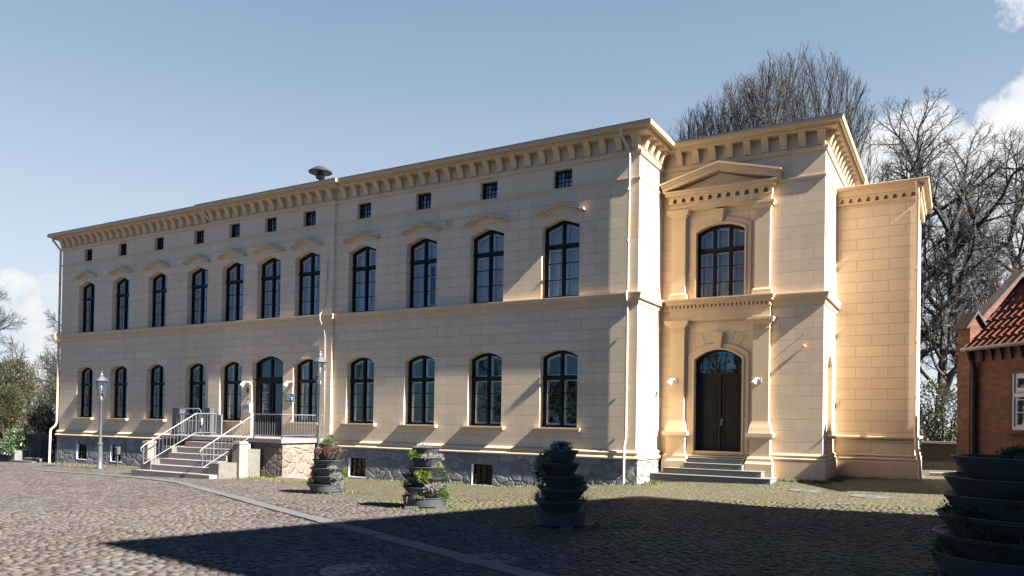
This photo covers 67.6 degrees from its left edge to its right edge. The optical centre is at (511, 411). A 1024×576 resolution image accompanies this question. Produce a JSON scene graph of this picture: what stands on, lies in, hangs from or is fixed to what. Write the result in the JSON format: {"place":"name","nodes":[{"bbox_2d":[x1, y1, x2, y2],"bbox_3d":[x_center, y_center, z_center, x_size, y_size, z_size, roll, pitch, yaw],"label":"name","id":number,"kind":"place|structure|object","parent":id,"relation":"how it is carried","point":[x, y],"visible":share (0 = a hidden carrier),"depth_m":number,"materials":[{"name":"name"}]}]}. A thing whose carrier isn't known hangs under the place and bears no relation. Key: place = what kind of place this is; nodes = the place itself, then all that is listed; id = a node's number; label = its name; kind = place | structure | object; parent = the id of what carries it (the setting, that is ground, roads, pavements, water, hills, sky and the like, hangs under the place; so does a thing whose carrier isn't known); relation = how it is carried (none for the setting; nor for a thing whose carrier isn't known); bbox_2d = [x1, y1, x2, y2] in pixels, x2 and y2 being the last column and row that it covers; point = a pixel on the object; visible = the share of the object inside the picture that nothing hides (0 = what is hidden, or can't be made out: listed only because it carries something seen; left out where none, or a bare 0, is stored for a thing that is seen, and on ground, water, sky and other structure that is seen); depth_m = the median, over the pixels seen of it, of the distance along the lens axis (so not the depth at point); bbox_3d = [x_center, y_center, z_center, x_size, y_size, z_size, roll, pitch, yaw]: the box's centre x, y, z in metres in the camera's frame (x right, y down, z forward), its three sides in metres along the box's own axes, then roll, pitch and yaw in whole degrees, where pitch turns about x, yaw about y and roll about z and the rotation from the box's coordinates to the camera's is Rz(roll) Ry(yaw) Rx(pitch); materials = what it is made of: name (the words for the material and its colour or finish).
{"place":"outdoors","nodes":[
{"label":"outdoors","id":0,"kind":"place"},
{"bbox_2d":[0,416,955,575],"bbox_3d":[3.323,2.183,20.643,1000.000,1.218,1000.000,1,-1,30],"label":"cobbled square","id":1,"kind":"structure","parent":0,"point":[24,488],"depth_m":17.45,"materials":[{"name":"grey stone"}]},
{"bbox_2d":[0,287,34,397],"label":"bare tree","id":2,"kind":"object","parent":1,"relation":"on","point":[11,322],"visible":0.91,"depth_m":43.84,"materials":[{"name":"brown plant"}]},
{"bbox_2d":[8,450,27,461],"bbox_3d":[-23.432,2.174,36.263,0.600,0.650,0.600,1,-1,30],"label":"stone trough","id":3,"kind":"object","parent":1,"relation":"on","point":[19,454],"visible":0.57,"depth_m":36.09,"materials":[{"name":"grey stone"}]},
{"bbox_2d":[0,427,32,455],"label":"rhododendron","id":4,"kind":"object","parent":3,"relation":"on","point":[12,440],"visible":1,"depth_m":35.98,"materials":[{"name":"green plant"}]},
{"bbox_2d":[0,354,50,454],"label":"bush","id":5,"kind":"object","parent":1,"relation":"on","point":[10,398],"visible":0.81,"depth_m":44.28,"materials":[{"name":"green plant"}]},
{"bbox_2d":[9,457,51,462],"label":"garden steps","id":6,"kind":"structure","parent":1,"relation":"on","point":[32,460],"depth_m":35.20,"materials":[{"name":"stone"}]},
{"bbox_2d":[3,349,60,450],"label":"bush","id":7,"kind":"object","parent":1,"relation":"on","point":[50,377],"visible":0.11,"depth_m":49.51,"materials":[{"name":"green plant"}]},
{"bbox_2d":[27,434,38,456],"bbox_3d":[-22.852,1.769,36.497,0.367,1.360,0.360,1,-1,30],"label":"stone post","id":8,"kind":"object","parent":1,"relation":"on","point":[33,449],"visible":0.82,"depth_m":36.39,"materials":[{"name":"grey stone"}]},
{"bbox_2d":[24,378,59,456],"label":"bush","id":9,"kind":"object","parent":1,"relation":"on","point":[41,407],"visible":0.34,"depth_m":42.88,"materials":[{"name":"green plant"}]},
{"bbox_2d":[24,309,61,402],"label":"bare tree","id":10,"kind":"object","parent":1,"relation":"on","point":[53,325],"visible":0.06,"depth_m":48.42,"materials":[{"name":"brown plant"}]},
{"bbox_2d":[39,435,47,457],"bbox_3d":[-23.018,1.822,37.507,0.346,1.300,0.339,1,-1,30],"label":"stone post","id":11,"kind":"object","parent":1,"relation":"on","point":[43,446],"visible":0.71,"depth_m":37.39,"materials":[{"name":"grey stone"}]},
{"bbox_2d":[28,339,60,410],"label":"bare tree","id":12,"kind":"object","parent":1,"relation":"on","point":[46,367],"visible":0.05,"depth_m":56.96,"materials":[{"name":"brown plant"}]},
{"bbox_2d":[94,372,107,468],"bbox_3d":[-15.989,0.370,29.739,0.500,3.835,0.433,1,-1,30],"label":"street lamp","id":13,"kind":"object","parent":1,"relation":"on","point":[101,378],"visible":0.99,"depth_m":29.69,"materials":[{"name":"grey metal"}]},
{"bbox_2d":[114,447,120,465],"bbox_3d":[-16.291,1.924,31.571,0.220,0.910,0.160,1,-1,30],"label":"utility post","id":14,"kind":"object","parent":1,"relation":"on","point":[117,450],"visible":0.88,"depth_m":31.55,"materials":[{"name":"grey metal"}]},
{"bbox_2d":[142,441,155,458],"bbox_3d":[-12.192,1.595,25.685,0.324,1.200,0.318,1,-1,30],"label":"stone post","id":15,"kind":"object","parent":1,"relation":"on","point":[150,455],"visible":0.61,"depth_m":25.57,"materials":[{"name":"beige stone"}]},
{"bbox_2d":[131,413,323,478],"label":"entrance staircase","id":16,"kind":"structure","parent":1,"relation":"on","point":[197,456],"depth_m":24.84,"materials":[{"name":"stone"}]},
{"bbox_2d":[172,408,221,434],"bbox_3d":[-11.356,1.002,28.182,2.323,2.240,1.270,1,-1,30],"label":"platform lift","id":17,"kind":"object","parent":16,"relation":"attached to","point":[178,415],"visible":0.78,"depth_m":27.92,"materials":[{"name":"grey metal"}]},
{"bbox_2d":[232,441,247,477],"bbox_3d":[-8.584,1.562,24.130,0.346,1.220,0.339,1,-1,30],"label":"stone post","id":18,"kind":"object","parent":1,"relation":"on","point":[240,454],"visible":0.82,"depth_m":24.02,"materials":[{"name":"beige stone"}]},
{"bbox_2d":[32,470,551,575],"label":"kerb strip","id":19,"kind":"object","parent":1,"relation":"on","point":[481,562],"visible":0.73,"depth_m":10.92,"materials":[{"name":"stone"}]},
{"bbox_2d":[277,476,312,480],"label":"stone slab","id":20,"kind":"structure","parent":1,"relation":"on","point":[298,478],"depth_m":23.03,"materials":[{"name":"beige stone"}]},
{"bbox_2d":[313,351,327,466],"bbox_3d":[-6.464,0.130,25.662,0.500,4.295,0.433,1,-1,30],"label":"street lamp","id":21,"kind":"object","parent":1,"relation":"on","point":[321,360],"visible":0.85,"depth_m":25.62,"materials":[{"name":"grey metal"}]},
{"bbox_2d":[303,443,345,494],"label":"planter tower","id":22,"kind":"structure","parent":1,"relation":"on","point":[323,463],"depth_m":17.84,"materials":[{"name":"grey plastic"}]},
{"bbox_2d":[306,476,318,486],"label":"planter plant","id":23,"kind":"object","parent":22,"relation":"in","point":[310,480],"visible":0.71,"depth_m":17.96,"materials":[{"name":"green plant"}]},
{"bbox_2d":[314,446,333,457],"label":"planter plant","id":24,"kind":"object","parent":22,"relation":"in","point":[321,451],"visible":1,"depth_m":17.82,"materials":[{"name":"plant"}]},
{"bbox_2d":[329,472,343,479],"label":"planter plant","id":25,"kind":"object","parent":22,"relation":"in","point":[336,474],"visible":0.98,"depth_m":17.83,"materials":[{"name":"white plant"}]},
{"bbox_2d":[319,563,395,575],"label":"manhole cover","id":26,"kind":"object","parent":1,"relation":"on","point":[342,567],"visible":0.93,"depth_m":8.17,"materials":[{"name":"metal"}]},
{"bbox_2d":[402,446,448,509],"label":"planter tower","id":27,"kind":"structure","parent":1,"relation":"on","point":[431,501],"depth_m":14.38,"materials":[{"name":"grey plastic"}]},
{"bbox_2d":[408,450,421,461],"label":"planter plant","id":28,"kind":"object","parent":27,"relation":"in","point":[413,453],"visible":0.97,"depth_m":14.45,"materials":[{"name":"green plant"}]},
{"bbox_2d":[414,469,431,483],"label":"planter plant","id":29,"kind":"object","parent":27,"relation":"in","point":[419,474],"visible":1,"depth_m":14.28,"materials":[{"name":"green plant"}]},
{"bbox_2d":[423,482,439,492],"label":"planter plant","id":30,"kind":"object","parent":27,"relation":"in","point":[430,486],"visible":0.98,"depth_m":14.29,"materials":[{"name":"white plant"}]},
{"bbox_2d":[434,466,450,482],"bbox_3d":[-1.349,1.211,14.546,0.373,0.330,0.408,1,-1,-35],"label":"planter plant","id":31,"kind":"object","parent":27,"relation":"in","point":[443,471],"visible":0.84,"depth_m":14.50,"materials":[{"name":"green plant"}]},
{"bbox_2d":[435,486,451,502],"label":"planter plant","id":32,"kind":"object","parent":27,"relation":"in","point":[446,493],"visible":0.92,"depth_m":14.47,"materials":[{"name":"green plant"}]},
{"bbox_2d":[23,462,911,532],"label":"weeds","id":33,"kind":"object","parent":1,"relation":"on","point":[838,478],"visible":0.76,"depth_m":20.70,"materials":[{"name":"green plant"}]},
{"bbox_2d":[0,498,945,575],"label":"cobblestones","id":34,"kind":"structure","parent":1,"relation":"on","point":[301,558],"depth_m":10.42,"materials":[{"name":"grey stone"}]},
{"bbox_2d":[47,112,932,486],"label":"mansion","id":35,"kind":"structure","parent":1,"relation":"on","point":[501,316],"depth_m":22.38,"materials":[{"name":"paint"}]},
{"bbox_2d":[76,444,86,459],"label":"cellar window","id":36,"kind":"structure","parent":35,"relation":"in","point":[81,448],"depth_m":33.59,"materials":[{"name":"paint"}]},
{"bbox_2d":[71,367,93,419],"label":"window","id":37,"kind":"structure","parent":35,"relation":"in","point":[84,385],"depth_m":33.86,"materials":[{"name":"glass"}]},
{"bbox_2d":[74,271,97,332],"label":"window","id":38,"kind":"structure","parent":35,"relation":"in","point":[89,290],"depth_m":33.92,"materials":[{"name":"glass"}]},
{"bbox_2d":[110,445,120,462],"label":"cellar window","id":39,"kind":"structure","parent":35,"relation":"in","point":[112,456],"depth_m":32.39,"materials":[{"name":"paint"}]},
{"bbox_2d":[104,366,128,419],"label":"window","id":40,"kind":"structure","parent":35,"relation":"in","point":[118,384],"depth_m":32.58,"materials":[{"name":"paint"}]},
{"bbox_2d":[107,266,131,329],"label":"window","id":41,"kind":"structure","parent":35,"relation":"in","point":[122,314],"depth_m":32.69,"materials":[{"name":"glass"}]},
{"bbox_2d":[121,244,126,255],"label":"attic window","id":42,"kind":"structure","parent":35,"relation":"in","point":[123,252],"depth_m":32.57,"materials":[{"name":"glass"}]},
{"bbox_2d":[140,365,165,420],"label":"window","id":43,"kind":"structure","parent":35,"relation":"in","point":[154,383],"depth_m":31.33,"materials":[{"name":"glass"}]},
{"bbox_2d":[143,261,169,326],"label":"window","id":44,"kind":"structure","parent":35,"relation":"in","point":[159,291],"depth_m":31.40,"materials":[{"name":"glass"}]},
{"bbox_2d":[157,238,163,249],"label":"attic window","id":45,"kind":"structure","parent":35,"relation":"in","point":[159,239],"depth_m":31.33,"materials":[{"name":"glass"}]},
{"bbox_2d":[182,255,210,323],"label":"window","id":46,"kind":"structure","parent":35,"relation":"in","point":[199,286],"depth_m":30.17,"materials":[{"name":"glass"}]},
{"bbox_2d":[187,363,205,421],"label":"window","id":47,"kind":"structure","parent":35,"relation":"in","point":[193,383],"depth_m":30.12,"materials":[{"name":"glass"}]},
{"bbox_2d":[197,231,203,243],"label":"attic window","id":48,"kind":"structure","parent":35,"relation":"in","point":[201,233],"depth_m":30.13,"materials":[{"name":"glass"}]},
{"bbox_2d":[216,250,246,320],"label":"window","id":49,"kind":"structure","parent":35,"relation":"in","point":[235,273],"depth_m":29.03,"materials":[{"name":"glass"}]},
{"bbox_2d":[222,362,241,422],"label":"window","id":50,"kind":"structure","parent":35,"relation":"in","point":[232,376],"depth_m":29.05,"materials":[{"name":"glass"}]},
{"bbox_2d":[232,224,239,237],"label":"attic window","id":51,"kind":"structure","parent":35,"relation":"in","point":[237,231],"depth_m":28.91,"materials":[{"name":"glass"}]},
{"bbox_2d":[243,403,251,412],"bbox_3d":[-9.733,-0.112,28.113,0.340,0.340,0.098,1,-1,30],"label":"letter box","id":52,"kind":"object","parent":35,"relation":"attached to","point":[246,407],"visible":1,"depth_m":28.06,"materials":[{"name":"white metal"}]},
{"bbox_2d":[251,244,283,318],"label":"window","id":53,"kind":"structure","parent":35,"relation":"in","point":[271,269],"depth_m":28.06,"materials":[{"name":"glass"}]},
{"bbox_2d":[255,356,282,435],"bbox_3d":[-8.774,-0.547,27.846,1.600,2.905,0.172,1,-1,30],"label":"glazed door","id":54,"kind":"structure","parent":35,"relation":"in","point":[272,381],"depth_m":27.91,"materials":[{"name":"paint"}]},
{"bbox_2d":[268,218,276,231],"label":"attic window","id":55,"kind":"structure","parent":35,"relation":"in","point":[272,220],"depth_m":27.93,"materials":[{"name":"paint"}]},
{"bbox_2d":[285,394,293,401],"bbox_3d":[-7.867,-0.464,27.078,0.420,0.290,0.024,1,-1,30],"label":"info sign","id":56,"kind":"object","parent":35,"relation":"attached to","point":[289,397],"visible":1,"depth_m":27.07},
{"bbox_2d":[286,359,317,424],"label":"window","id":57,"kind":"structure","parent":35,"relation":"in","point":[306,381],"depth_m":27.13,"materials":[{"name":"glass"}]},
{"bbox_2d":[289,239,323,315],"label":"window","id":58,"kind":"structure","parent":35,"relation":"in","point":[309,275],"depth_m":27.12,"materials":[{"name":"glass"}]},
{"bbox_2d":[306,211,315,225],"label":"attic window","id":59,"kind":"structure","parent":35,"relation":"in","point":[312,221],"depth_m":26.99,"materials":[{"name":"glass"}]},
{"bbox_2d":[308,166,331,179],"bbox_3d":[-6.842,-8.327,27.299,0.840,0.798,0.840,1,-1,30],"label":"roof siren","id":60,"kind":"object","parent":35,"relation":"on","point":[320,172],"visible":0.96,"depth_m":27.17,"materials":[{"name":"metal"}]},
{"bbox_2d":[320,261,327,425],"bbox_3d":[-6.496,-2.146,26.250,0.249,6.050,0.118,1,-1,-17],"label":"lightning cable","id":61,"kind":"object","parent":35,"relation":"attached to","point":[324,335],"visible":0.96,"depth_m":26.22,"materials":[{"name":"grey metal"}]},
{"bbox_2d":[348,458,365,477],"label":"cellar window","id":62,"kind":"structure","parent":35,"relation":"in","point":[356,469],"depth_m":25.63,"materials":[{"name":"glass"}]},
{"bbox_2d":[339,357,376,425],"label":"window","id":63,"kind":"structure","parent":35,"relation":"in","point":[366,380],"depth_m":25.85,"materials":[{"name":"paint"}]},
{"bbox_2d":[342,232,379,312],"bbox_3d":[-4.930,-4.589,25.814,1.540,2.775,0.693,1,-1,30],"label":"window","id":64,"kind":"structure","parent":35,"relation":"in","point":[364,260],"depth_m":26.00,"materials":[{"name":"glass"}]},
{"bbox_2d":[360,203,370,218],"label":"attic window","id":65,"kind":"structure","parent":35,"relation":"in","point":[367,214],"depth_m":25.85,"materials":[{"name":"glass"}]},
{"bbox_2d":[397,355,437,427],"bbox_3d":[-2.896,-0.638,24.465,1.500,2.310,0.550,1,-1,30],"label":"window","id":66,"kind":"structure","parent":35,"relation":"in","point":[425,379],"depth_m":24.61,"materials":[{"name":"paint"}]},
{"bbox_2d":[400,223,441,307],"bbox_3d":[-2.795,-4.568,24.573,1.540,2.775,0.694,1,-1,30],"label":"window","id":67,"kind":"structure","parent":35,"relation":"in","point":[423,253],"depth_m":24.76,"materials":[{"name":"glass"}]},
{"bbox_2d":[418,193,430,209],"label":"attic window","id":68,"kind":"structure","parent":35,"relation":"in","point":[426,204],"depth_m":24.64,"materials":[{"name":"glass"}]},
{"bbox_2d":[471,464,491,485],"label":"cellar window","id":69,"kind":"structure","parent":35,"relation":"in","point":[481,473],"depth_m":23.15,"materials":[{"name":"paint"}]},
{"bbox_2d":[460,353,504,428],"bbox_3d":[-0.770,-0.617,23.228,1.500,2.310,0.550,1,-1,30],"label":"window","id":70,"kind":"structure","parent":35,"relation":"in","point":[490,378],"depth_m":23.37,"materials":[{"name":"paint"}]},
{"bbox_2d":[463,214,508,303],"bbox_3d":[-0.669,-4.548,23.335,1.540,2.775,0.693,1,-1,30],"label":"window","id":71,"kind":"structure","parent":35,"relation":"in","point":[488,255],"depth_m":23.52,"materials":[{"name":"glass"}]},
{"bbox_2d":[483,182,497,199],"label":"attic window","id":72,"kind":"structure","parent":35,"relation":"in","point":[490,194],"depth_m":23.39,"materials":[{"name":"glass"}]},
{"bbox_2d":[532,350,580,430],"bbox_3d":[1.383,-0.597,21.975,1.500,2.310,0.550,1,-1,30],"label":"window","id":73,"kind":"structure","parent":35,"relation":"in","point":[563,377],"depth_m":22.11,"materials":[{"name":"paint"}]},
{"bbox_2d":[535,203,584,297],"bbox_3d":[1.483,-4.527,22.083,1.540,2.775,0.693,1,-1,30],"label":"window","id":74,"kind":"structure","parent":35,"relation":"in","point":[562,239],"depth_m":22.26,"materials":[{"name":"glass"}]},
{"bbox_2d":[555,170,571,188],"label":"attic window","id":75,"kind":"structure","parent":35,"relation":"in","point":[568,182],"depth_m":22.12,"materials":[{"name":"glass"}]},
{"bbox_2d":[695,350,741,451],"bbox_3d":[5.912,-0.270,21.731,1.440,3.200,0.227,1,-1,30],"label":"entrance door","id":76,"kind":"structure","parent":35,"relation":"in","point":[718,372],"depth_m":21.76,"materials":[{"name":"brown paint"}]},
{"bbox_2d":[697,224,744,297],"bbox_3d":[6.052,-4.267,21.867,1.500,2.400,0.362,1,-1,30],"label":"arched window","id":77,"kind":"structure","parent":35,"relation":"in","point":[720,247],"depth_m":21.90,"materials":[{"name":"blue glass"}]},
{"bbox_2d":[534,449,594,531],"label":"planter tower","id":78,"kind":"structure","parent":1,"relation":"on","point":[560,507],"depth_m":11.43,"materials":[{"name":"black stone"}]},
{"bbox_2d":[533,464,554,483],"bbox_3d":[0.506,0.939,11.580,0.384,0.349,0.423,1,-1,27],"label":"planter plant","id":79,"kind":"object","parent":78,"relation":"in","point":[539,471],"visible":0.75,"depth_m":11.52,"materials":[{"name":"green plant"}]},
{"bbox_2d":[532,455,557,466],"bbox_3d":[0.512,0.767,11.621,0.376,0.238,0.399,1,-1,-37],"label":"planter plant","id":80,"kind":"object","parent":78,"relation":"in","point":[544,460],"visible":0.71,"depth_m":11.57,"materials":[{"name":"green plant"}]},
{"bbox_2d":[550,442,573,450],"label":"planter plant","id":81,"kind":"object","parent":78,"relation":"in","point":[558,448],"visible":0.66,"depth_m":11.54,"materials":[{"name":"green plant"}]},
{"bbox_2d":[668,94,755,140],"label":"bare tree","id":82,"kind":"object","parent":1,"relation":"on","point":[705,121],"visible":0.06,"depth_m":41.05,"materials":[{"name":"brown plant"}]},
{"bbox_2d":[650,454,777,484],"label":"entrance steps","id":83,"kind":"structure","parent":1,"relation":"on","point":[712,469],"depth_m":20.89,"materials":[{"name":"grey stone"}]},
{"bbox_2d":[687,63,819,138],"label":"bare tree","id":84,"kind":"object","parent":1,"relation":"on","point":[778,112],"visible":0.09,"depth_m":40.45,"materials":[{"name":"brown plant"}]},
{"bbox_2d":[715,42,891,183],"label":"bare tree","id":85,"kind":"object","parent":1,"relation":"on","point":[818,108],"visible":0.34,"depth_m":40.54,"materials":[{"name":"brown plant"}]},
{"bbox_2d":[788,489,821,491],"bbox_3d":[7.062,1.919,18.416,0.780,0.036,0.780,1,-1,30],"label":"manhole cover","id":86,"kind":"object","parent":1,"relation":"on","point":[801,490],"visible":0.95,"depth_m":18.34,"materials":[{"name":"stone"}]},
{"bbox_2d":[850,494,889,497],"bbox_3d":[7.872,1.881,16.824,0.820,0.036,0.820,1,-1,30],"label":"manhole cover","id":87,"kind":"object","parent":1,"relation":"on","point":[866,496],"visible":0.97,"depth_m":16.77,"materials":[{"name":"stone"}]},
{"bbox_2d":[919,377,956,455],"bbox_3d":[15.217,0.394,26.889,2.412,3.334,2.135,1,-1,30],"label":"evergreen bush","id":88,"kind":"object","parent":1,"relation":"on","point":[934,426],"visible":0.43,"depth_m":26.75,"materials":[{"name":"green plant"}]},
{"bbox_2d":[921,441,956,470],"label":"garden wall","id":89,"kind":"structure","parent":1,"relation":"on","point":[935,455],"depth_m":25.34,"materials":[{"name":"brick"}]},
{"bbox_2d":[859,85,1023,352],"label":"bare tree","id":90,"kind":"object","parent":1,"relation":"on","point":[919,144],"visible":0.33,"depth_m":35.02,"materials":[{"name":"brown plant"}]},
{"bbox_2d":[877,119,1023,361],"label":"bare tree","id":91,"kind":"object","parent":1,"relation":"on","point":[937,205],"visible":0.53,"depth_m":33.60,"materials":[{"name":"brown plant"}]},
{"bbox_2d":[920,222,1023,440],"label":"bare tree","id":92,"kind":"object","parent":1,"relation":"on","point":[943,375],"visible":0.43,"depth_m":31.52,"materials":[{"name":"brown plant"}]},
{"bbox_2d":[929,454,1023,575],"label":"planter tower","id":93,"kind":"structure","parent":1,"relation":"on","point":[981,481],"depth_m":7.20,"materials":[{"name":"grey plastic"}]},
{"bbox_2d":[927,534,962,561],"bbox_3d":[4.359,1.396,7.639,0.376,0.342,0.415,1,-1,19],"label":"planter plant","id":94,"kind":"object","parent":93,"relation":"in","point":[938,540],"visible":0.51,"depth_m":7.64,"materials":[{"name":"green plant"}]},
{"bbox_2d":[935,499,956,519],"bbox_3d":[4.448,1.011,7.709,0.320,0.260,0.293,1,-1,-9],"label":"planter plant","id":95,"kind":"object","parent":93,"relation":"in","point":[948,507],"visible":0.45,"depth_m":7.71,"materials":[{"name":"green plant"}]},
{"bbox_2d":[952,503,991,529],"bbox_3d":[4.417,1.014,7.330,0.334,0.304,0.369,1,-1,-35],"label":"planter plant","id":96,"kind":"object","parent":93,"relation":"in","point":[965,511],"visible":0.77,"depth_m":7.30,"materials":[{"name":"green plant"}]},
{"bbox_2d":[962,526,994,552],"bbox_3d":[4.435,1.203,7.247,0.338,0.279,0.306,1,-1,-29],"label":"planter plant","id":97,"kind":"object","parent":93,"relation":"in","point":[969,534],"visible":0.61,"depth_m":7.21,"materials":[{"name":"green plant"}]},
{"bbox_2d":[979,526,1022,557],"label":"planter plant","id":98,"kind":"object","parent":93,"relation":"in","point":[993,534],"visible":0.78,"depth_m":7.03,"materials":[{"name":"green plant"}]},
{"bbox_2d":[995,486,1023,513],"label":"planter plant","id":99,"kind":"object","parent":93,"relation":"in","point":[1012,496],"visible":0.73,"depth_m":6.98,"materials":[{"name":"green plant"}]},
{"bbox_2d":[995,446,1023,459],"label":"planter plant","id":100,"kind":"object","parent":93,"relation":"in","point":[1002,452],"visible":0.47,"depth_m":7.48,"materials":[{"name":"green plant"}]},
{"bbox_2d":[1000,444,1023,459],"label":"planter plant","id":101,"kind":"object","parent":93,"relation":"in","point":[1014,452],"visible":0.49,"depth_m":7.40,"materials":[{"name":"green plant"}]},
{"bbox_2d":[933,125,1023,370],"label":"bare tree","id":102,"kind":"object","parent":1,"relation":"on","point":[1021,250],"visible":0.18,"depth_m":37.43,"materials":[{"name":"brown plant"}]},
{"bbox_2d":[952,269,1023,471],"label":"brick house","id":103,"kind":"structure","parent":1,"relation":"on","point":[990,384],"depth_m":18.07,"materials":[{"name":"brick"}]},
{"bbox_2d":[1006,373,1023,433],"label":"window","id":104,"kind":"structure","parent":103,"relation":"in","point":[1017,378],"depth_m":17.20,"materials":[{"name":"white paint"}]},
{"bbox_2d":[0,0,1023,429],"label":"sky","id":105,"kind":"structure","parent":0,"point":[111,110],"materials":[{"name":"blue"}]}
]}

